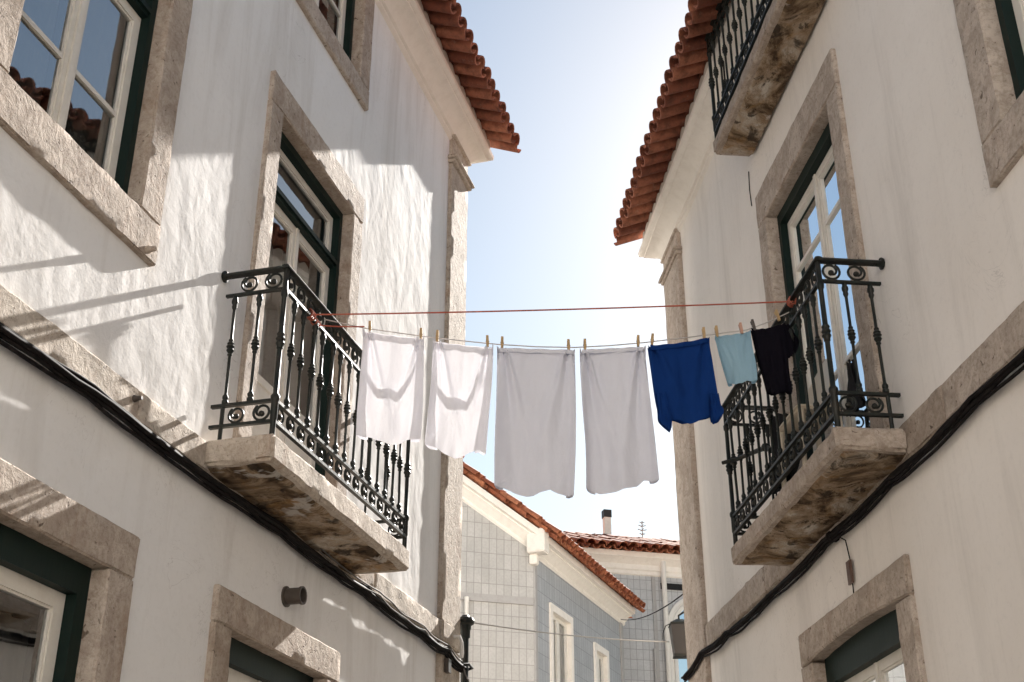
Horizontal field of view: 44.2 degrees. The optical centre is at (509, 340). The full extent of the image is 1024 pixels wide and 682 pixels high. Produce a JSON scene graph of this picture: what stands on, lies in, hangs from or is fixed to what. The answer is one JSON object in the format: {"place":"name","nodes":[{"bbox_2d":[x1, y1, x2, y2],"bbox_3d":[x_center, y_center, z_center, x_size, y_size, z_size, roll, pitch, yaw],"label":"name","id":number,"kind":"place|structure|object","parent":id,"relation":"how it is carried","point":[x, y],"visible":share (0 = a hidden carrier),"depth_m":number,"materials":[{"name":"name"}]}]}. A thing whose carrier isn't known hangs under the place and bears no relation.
{"place":"outdoors","nodes":[
{"label":"outdoors","id":0,"kind":"place"},
{"bbox_2d":[8,0,58,104],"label":"window pane","id":1,"kind":"structure","parent":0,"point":[28,66],"depth_m":6.09,"materials":[{"name":"clear glass"}]},
{"bbox_2d":[65,0,126,167],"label":"window pane","id":2,"kind":"structure","parent":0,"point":[88,118],"depth_m":6.62,"materials":[{"name":"clear glass"}]},
{"bbox_2d":[277,163,323,242],"bbox_3d":[-1.549,-0.994,8.942,0.040,0.420,1.180,-7,-27,14],"label":"window pane","id":3,"kind":"structure","parent":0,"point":[298,199],"depth_m":9.11,"materials":[{"name":"clear glass"}]},
{"bbox_2d":[457,456,645,681],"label":"tiled house","id":4,"kind":"structure","parent":0,"point":[523,566],"depth_m":20.57,"materials":[{"name":"grey tile"}]},
{"bbox_2d":[549,602,574,681],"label":"window","id":5,"kind":"structure","parent":4,"relation":"in","point":[557,617],"depth_m":21.31,"materials":[{"name":"beige paint"}]},
{"bbox_2d":[593,642,609,681],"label":"window","id":6,"kind":"structure","parent":4,"relation":"in","point":[601,666],"depth_m":23.17,"materials":[{"name":"beige paint"}]},
{"bbox_2d":[456,0,688,539],"label":"sky","id":7,"kind":"structure","parent":0,"point":[579,82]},
{"bbox_2d":[563,509,687,681],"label":"tiled house","id":8,"kind":"structure","parent":0,"point":[647,571],"depth_m":26.55,"materials":[{"name":"grey tile"}]},
{"bbox_2d":[638,521,646,536],"bbox_3d":[3.118,4.509,29.697,0.170,0.550,0.172,-15,-30,28],"label":"roof antenna","id":9,"kind":"object","parent":8,"relation":"on","point":[642,530],"visible":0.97,"depth_m":29.73,"materials":[{"name":"grey metal"}]},
{"bbox_2d":[668,599,687,681],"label":"arched window","id":10,"kind":"structure","parent":8,"relation":"in","point":[679,666],"depth_m":26.08,"materials":[{"name":"white glass"}]},
{"bbox_2d":[779,359,843,487],"bbox_3d":[1.857,0.497,7.794,0.314,0.841,0.460,3,-27,-5],"label":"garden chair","id":11,"kind":"object","parent":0,"point":[818,384],"visible":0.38,"depth_m":7.88,"materials":[{"name":"black plastic"}]},
{"label":"ground","id":12,"kind":"structure","parent":0,"visible":0},
{"bbox_2d":[0,0,520,681],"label":"townhouse","id":13,"kind":"structure","parent":12,"relation":"on","point":[376,128],"depth_m":7.27,"materials":[{"name":"white paint"}]},
{"bbox_2d":[0,612,30,681],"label":"curtain","id":14,"kind":"object","parent":13,"relation":"hanging from","point":[14,635],"visible":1,"depth_m":5.58,"materials":[{"name":"white fabric"}]},
{"bbox_2d":[0,458,139,681],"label":"window","id":15,"kind":"structure","parent":13,"relation":"in","point":[59,556],"depth_m":5.61,"materials":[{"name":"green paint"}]},
{"bbox_2d":[0,0,192,266],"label":"window","id":16,"kind":"structure","parent":13,"relation":"in","point":[127,194],"depth_m":6.52,"materials":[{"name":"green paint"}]},
{"bbox_2d":[132,395,142,401],"bbox_3d":[-1.825,0.282,6.185,0.055,0.040,0.039,0,-26,0],"label":"wall hook","id":17,"kind":"object","parent":13,"relation":"attached to","point":[135,398],"depth_m":6.17,"materials":[{"name":"metal"}]},
{"bbox_2d":[145,245,157,253],"bbox_3d":[-1.839,-0.471,6.467,0.065,0.043,0.043,-7,-27,14],"label":"wall hook","id":18,"kind":"object","parent":13,"relation":"attached to","point":[149,249],"depth_m":6.45,"materials":[{"name":"beige stone"}]},
{"bbox_2d":[0,322,465,672],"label":"cable bundle","id":19,"kind":"object","parent":13,"relation":"attached to","point":[96,396],"visible":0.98,"depth_m":6.58,"materials":[{"name":"black rubber"}]},
{"bbox_2d":[258,217,284,386],"bbox_3d":[-1.640,-0.017,8.131,0.060,2.030,0.570,-7,-27,14],"label":"curtain","id":20,"kind":"object","parent":13,"relation":"hanging from","point":[268,350],"visible":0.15,"depth_m":8.39,"materials":[{"name":"grey fabric"}]},
{"bbox_2d":[204,584,339,681],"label":"window","id":21,"kind":"structure","parent":13,"relation":"in","point":[247,643],"depth_m":7.27,"materials":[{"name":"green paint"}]},
{"bbox_2d":[232,70,363,495],"bbox_3d":[-1.452,-0.203,8.513,0.230,2.774,1.645,-7,-27,14],"label":"balcony door","id":22,"kind":"structure","parent":13,"relation":"in","point":[291,140],"depth_m":8.78,"materials":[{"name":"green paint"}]},
{"bbox_2d":[319,0,327,22],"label":"curtain","id":23,"kind":"object","parent":13,"relation":"hanging from","point":[323,6],"visible":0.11,"depth_m":10.30,"materials":[{"name":"fabric"}]},
{"bbox_2d":[296,0,374,110],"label":"window","id":24,"kind":"structure","parent":13,"relation":"in","point":[350,50],"depth_m":10.15,"materials":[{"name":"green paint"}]},
{"bbox_2d":[310,318,364,326],"bbox_3d":[-1.040,-0.098,7.623,0.333,0.060,0.066,7,-27,-14],"label":"red cord","id":25,"kind":"object","parent":13,"relation":"attached to","point":[319,323],"visible":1,"depth_m":7.61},
{"bbox_2d":[324,312,788,347],"bbox_3d":[0.281,-0.068,7.682,2.882,0.246,0.007,0,-26,0],"label":"clothesline","id":26,"kind":"object","parent":25,"relation":"attached to","point":[552,346],"visible":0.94,"depth_m":7.65,"materials":[{"name":"plastic"}]},
{"bbox_2d":[368,321,371,331],"bbox_3d":[-0.855,-0.085,7.703,0.023,0.071,0.034,0,-26,0],"label":"clothes peg","id":27,"kind":"object","parent":26,"relation":"attached to","point":[370,325],"visible":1,"depth_m":7.70,"materials":[{"name":"brown wood"}]},
{"bbox_2d":[356,329,423,444],"bbox_3d":[-0.709,0.270,7.532,0.390,0.736,0.129,0,-26,0],"label":"towel","id":28,"kind":"object","parent":26,"relation":"hanging from","point":[390,401],"visible":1,"depth_m":7.51,"materials":[{"name":"white fabric"}]},
{"bbox_2d":[419,328,422,338],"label":"clothes peg","id":29,"kind":"object","parent":26,"relation":"attached to","point":[421,333],"visible":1,"depth_m":7.67,"materials":[{"name":"brown wood"}]},
{"bbox_2d":[436,330,438,341],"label":"clothes peg","id":30,"kind":"object","parent":26,"relation":"attached to","point":[437,335],"visible":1,"depth_m":7.66,"materials":[{"name":"brown wood"}]},
{"bbox_2d":[425,339,492,458],"bbox_3d":[-0.299,0.339,7.494,0.398,0.756,0.127,0,-26,0],"label":"towel","id":31,"kind":"object","parent":26,"relation":"hanging from","point":[459,403],"visible":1,"depth_m":7.48,"materials":[{"name":"white fabric"}]},
{"bbox_2d":[486,335,488,346],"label":"clothes peg","id":32,"kind":"object","parent":26,"relation":"attached to","point":[487,340],"visible":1,"depth_m":7.64,"materials":[{"name":"brown wood"}]},
{"bbox_2d":[500,336,503,347],"bbox_3d":[-0.048,0.010,7.646,0.023,0.070,0.034,0,-26,0],"label":"clothes peg","id":33,"kind":"object","parent":26,"relation":"attached to","point":[502,341],"visible":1,"depth_m":7.64,"materials":[{"name":"brown wood"}]},
{"bbox_2d":[494,346,575,497],"bbox_3d":[0.151,0.467,7.417,0.481,0.938,0.101,0,-26,0],"label":"towel","id":34,"kind":"object","parent":26,"relation":"hanging from","point":[535,438],"visible":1,"depth_m":7.41,"materials":[{"name":"white fabric"}]},
{"bbox_2d":[567,339,569,349],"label":"clothes peg","id":35,"kind":"object","parent":26,"relation":"attached to","point":[568,344],"visible":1,"depth_m":7.62,"materials":[{"name":"brown wood"}]},
{"bbox_2d":[580,345,658,494],"bbox_3d":[0.637,0.457,7.417,0.438,0.921,0.121,0,-26,0],"label":"towel","id":36,"kind":"object","parent":26,"relation":"hanging from","point":[620,445],"visible":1,"depth_m":7.42,"materials":[{"name":"white fabric"}]},
{"bbox_2d":[636,335,639,346],"bbox_3d":[0.776,0.001,7.642,0.023,0.070,0.034,0,-26,0],"label":"clothes peg","id":37,"kind":"object","parent":26,"relation":"attached to","point":[638,341],"visible":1,"depth_m":7.63,"materials":[{"name":"brown wood"}]},
{"bbox_2d":[650,333,653,344],"bbox_3d":[0.863,-0.008,7.646,0.022,0.071,0.034,0,-26,0],"label":"clothes peg","id":38,"kind":"object","parent":26,"relation":"attached to","point":[652,338],"visible":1,"depth_m":7.63,"materials":[{"name":"brown wood"}]},
{"bbox_2d":[647,337,723,431],"bbox_3d":[1.043,0.260,7.515,0.421,0.605,0.095,0,-26,0],"label":"blue shirt","id":39,"kind":"object","parent":26,"relation":"hanging from","point":[684,383],"visible":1,"depth_m":7.51,"materials":[{"name":"blue fabric"}]},
{"bbox_2d":[702,327,705,337],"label":"clothes peg","id":40,"kind":"object","parent":26,"relation":"attached to","point":[703,333],"visible":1,"depth_m":7.65,"materials":[{"name":"brown wood"}]},
{"bbox_2d":[714,325,718,336],"bbox_3d":[1.255,-0.056,7.665,0.023,0.071,0.034,0,-26,0],"label":"clothes peg","id":41,"kind":"object","parent":26,"relation":"attached to","point":[716,330],"visible":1,"depth_m":7.66,"materials":[{"name":"brown wood"}]},
{"bbox_2d":[715,330,756,386],"bbox_3d":[1.358,0.102,7.588,0.233,0.360,0.064,0,-26,0],"label":"towel","id":42,"kind":"object","parent":26,"relation":"hanging from","point":[737,357],"visible":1,"depth_m":7.58,"materials":[{"name":"blue fabric"}]},
{"bbox_2d":[738,322,742,333],"bbox_3d":[1.405,-0.075,7.673,0.024,0.071,0.034,0,-26,0],"label":"clothes peg","id":43,"kind":"object","parent":26,"relation":"attached to","point":[740,327],"visible":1,"depth_m":7.66,"materials":[{"name":"pink plastic"}]},
{"bbox_2d":[750,319,755,329],"bbox_3d":[1.482,-0.094,7.682,0.029,0.072,0.034,0,-26,0],"label":"clothes peg","id":44,"kind":"object","parent":26,"relation":"attached to","point":[753,324],"visible":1,"depth_m":7.67,"materials":[{"name":"grey plastic"}]},
{"bbox_2d":[751,323,798,395],"bbox_3d":[1.604,0.106,7.590,0.280,0.464,0.073,-1,-26,2],"label":"black shirt","id":45,"kind":"object","parent":26,"relation":"hanging from","point":[776,347],"visible":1,"depth_m":7.59,"materials":[{"name":"black fabric"}]},
{"bbox_2d":[774,309,780,320],"bbox_3d":[1.635,-0.154,7.711,0.032,0.072,0.034,0,-26,0],"label":"clothes peg","id":46,"kind":"object","parent":26,"relation":"attached to","point":[776,313],"visible":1,"depth_m":7.70,"materials":[{"name":"brown wood"}]},
{"bbox_2d":[318,548,468,681],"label":"loose cable","id":47,"kind":"object","parent":13,"relation":"attached to","point":[355,576],"visible":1,"depth_m":9.10,"materials":[{"name":"grey rubber"}]},
{"bbox_2d":[444,658,450,673],"bbox_3d":[-0.510,2.663,10.333,0.039,0.110,0.070,-7,-27,14],"label":"junction box","id":48,"kind":"object","parent":13,"relation":"attached to","point":[447,665],"visible":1,"depth_m":10.31,"materials":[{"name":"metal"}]},
{"bbox_2d":[454,635,463,657],"bbox_3d":[-0.436,2.558,10.564,0.100,0.187,0.058,0,-26,0],"label":"overflow pipe","id":49,"kind":"object","parent":13,"relation":"attached to","point":[461,645],"visible":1,"depth_m":10.56,"materials":[{"name":"white plastic"}]},
{"bbox_2d":[460,615,474,681],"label":"downpipe","id":50,"kind":"object","parent":13,"relation":"attached to","point":[467,622],"visible":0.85,"depth_m":10.87,"materials":[{"name":"black metal"}]},
{"bbox_2d":[474,622,668,641],"bbox_3d":[0.591,2.661,11.507,2.192,0.111,0.012,16,-30,-28],"label":"street wire","id":51,"kind":"object","parent":50,"relation":"attached to","point":[567,634],"visible":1,"depth_m":11.44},
{"bbox_2d":[307,296,795,320],"bbox_3d":[0.257,-0.199,7.580,2.962,0.186,0.061,1,-26,-1],"label":"red cord","id":52,"kind":"object","parent":13,"relation":"attached to","point":[788,302],"visible":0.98,"depth_m":7.57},
{"bbox_2d":[613,0,1023,681],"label":"townhouse","id":53,"kind":"structure","parent":12,"relation":"on","point":[849,174],"depth_m":7.48,"materials":[{"name":"white paint"}]},
{"bbox_2d":[621,594,682,619],"bbox_3d":[1.745,3.424,16.155,0.014,1.822,8.423,0,-26,1],"label":"street wire","id":54,"kind":"object","parent":53,"relation":"attached to","point":[655,611],"visible":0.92,"depth_m":14.76,"materials":[{"name":"black rubber"}]},
{"bbox_2d":[662,611,686,658],"bbox_3d":[1.692,2.787,12.012,0.476,0.438,0.241,-8,-28,16],"label":"wall lantern","id":55,"kind":"object","parent":53,"relation":"attached to","point":[676,627],"depth_m":11.95,"materials":[{"name":"black metal"}]},
{"bbox_2d":[721,443,771,464],"bbox_3d":[1.607,0.779,8.441,0.090,0.153,0.603,10,-28,-20],"label":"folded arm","id":56,"kind":"object","parent":53,"relation":"attached to","point":[738,458],"visible":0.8,"depth_m":8.51},
{"bbox_2d":[772,413,799,496],"bbox_3d":[1.759,0.708,8.050,0.180,0.516,0.385,6,-27,-11],"label":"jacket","id":57,"kind":"object","parent":53,"relation":"on","point":[793,472],"visible":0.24,"depth_m":8.03,"materials":[{"name":"black fabric"}]},
{"bbox_2d":[755,48,889,471],"bbox_3d":[2.118,-0.265,8.460,0.230,2.800,1.825,3,-27,-5],"label":"balcony door","id":58,"kind":"structure","parent":53,"relation":"in","point":[806,203],"depth_m":8.66,"materials":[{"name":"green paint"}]},
{"bbox_2d":[681,349,1023,681],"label":"cable bundle","id":59,"kind":"object","parent":53,"relation":"attached to","point":[969,406],"visible":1,"depth_m":7.00,"materials":[{"name":"black rubber"}]},
{"bbox_2d":[825,531,853,592],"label":"junction box","id":60,"kind":"structure","parent":59,"relation":"hanging from","point":[849,570],"depth_m":7.53,"materials":[{"name":"grey plastic"}]},
{"bbox_2d":[846,359,865,416],"bbox_3d":[1.976,0.256,7.231,0.060,0.310,0.210,3,-27,-5],"label":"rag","id":61,"kind":"object","parent":53,"relation":"hanging from","point":[851,386],"visible":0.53,"depth_m":7.23,"materials":[{"name":"black fabric"}]},
{"bbox_2d":[798,554,926,681],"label":"window","id":62,"kind":"structure","parent":53,"relation":"in","point":[873,635],"depth_m":7.30,"materials":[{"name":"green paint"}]},
{"bbox_2d":[953,0,1023,187],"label":"window","id":63,"kind":"structure","parent":53,"relation":"in","point":[991,32],"depth_m":5.99,"materials":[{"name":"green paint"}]}
]}

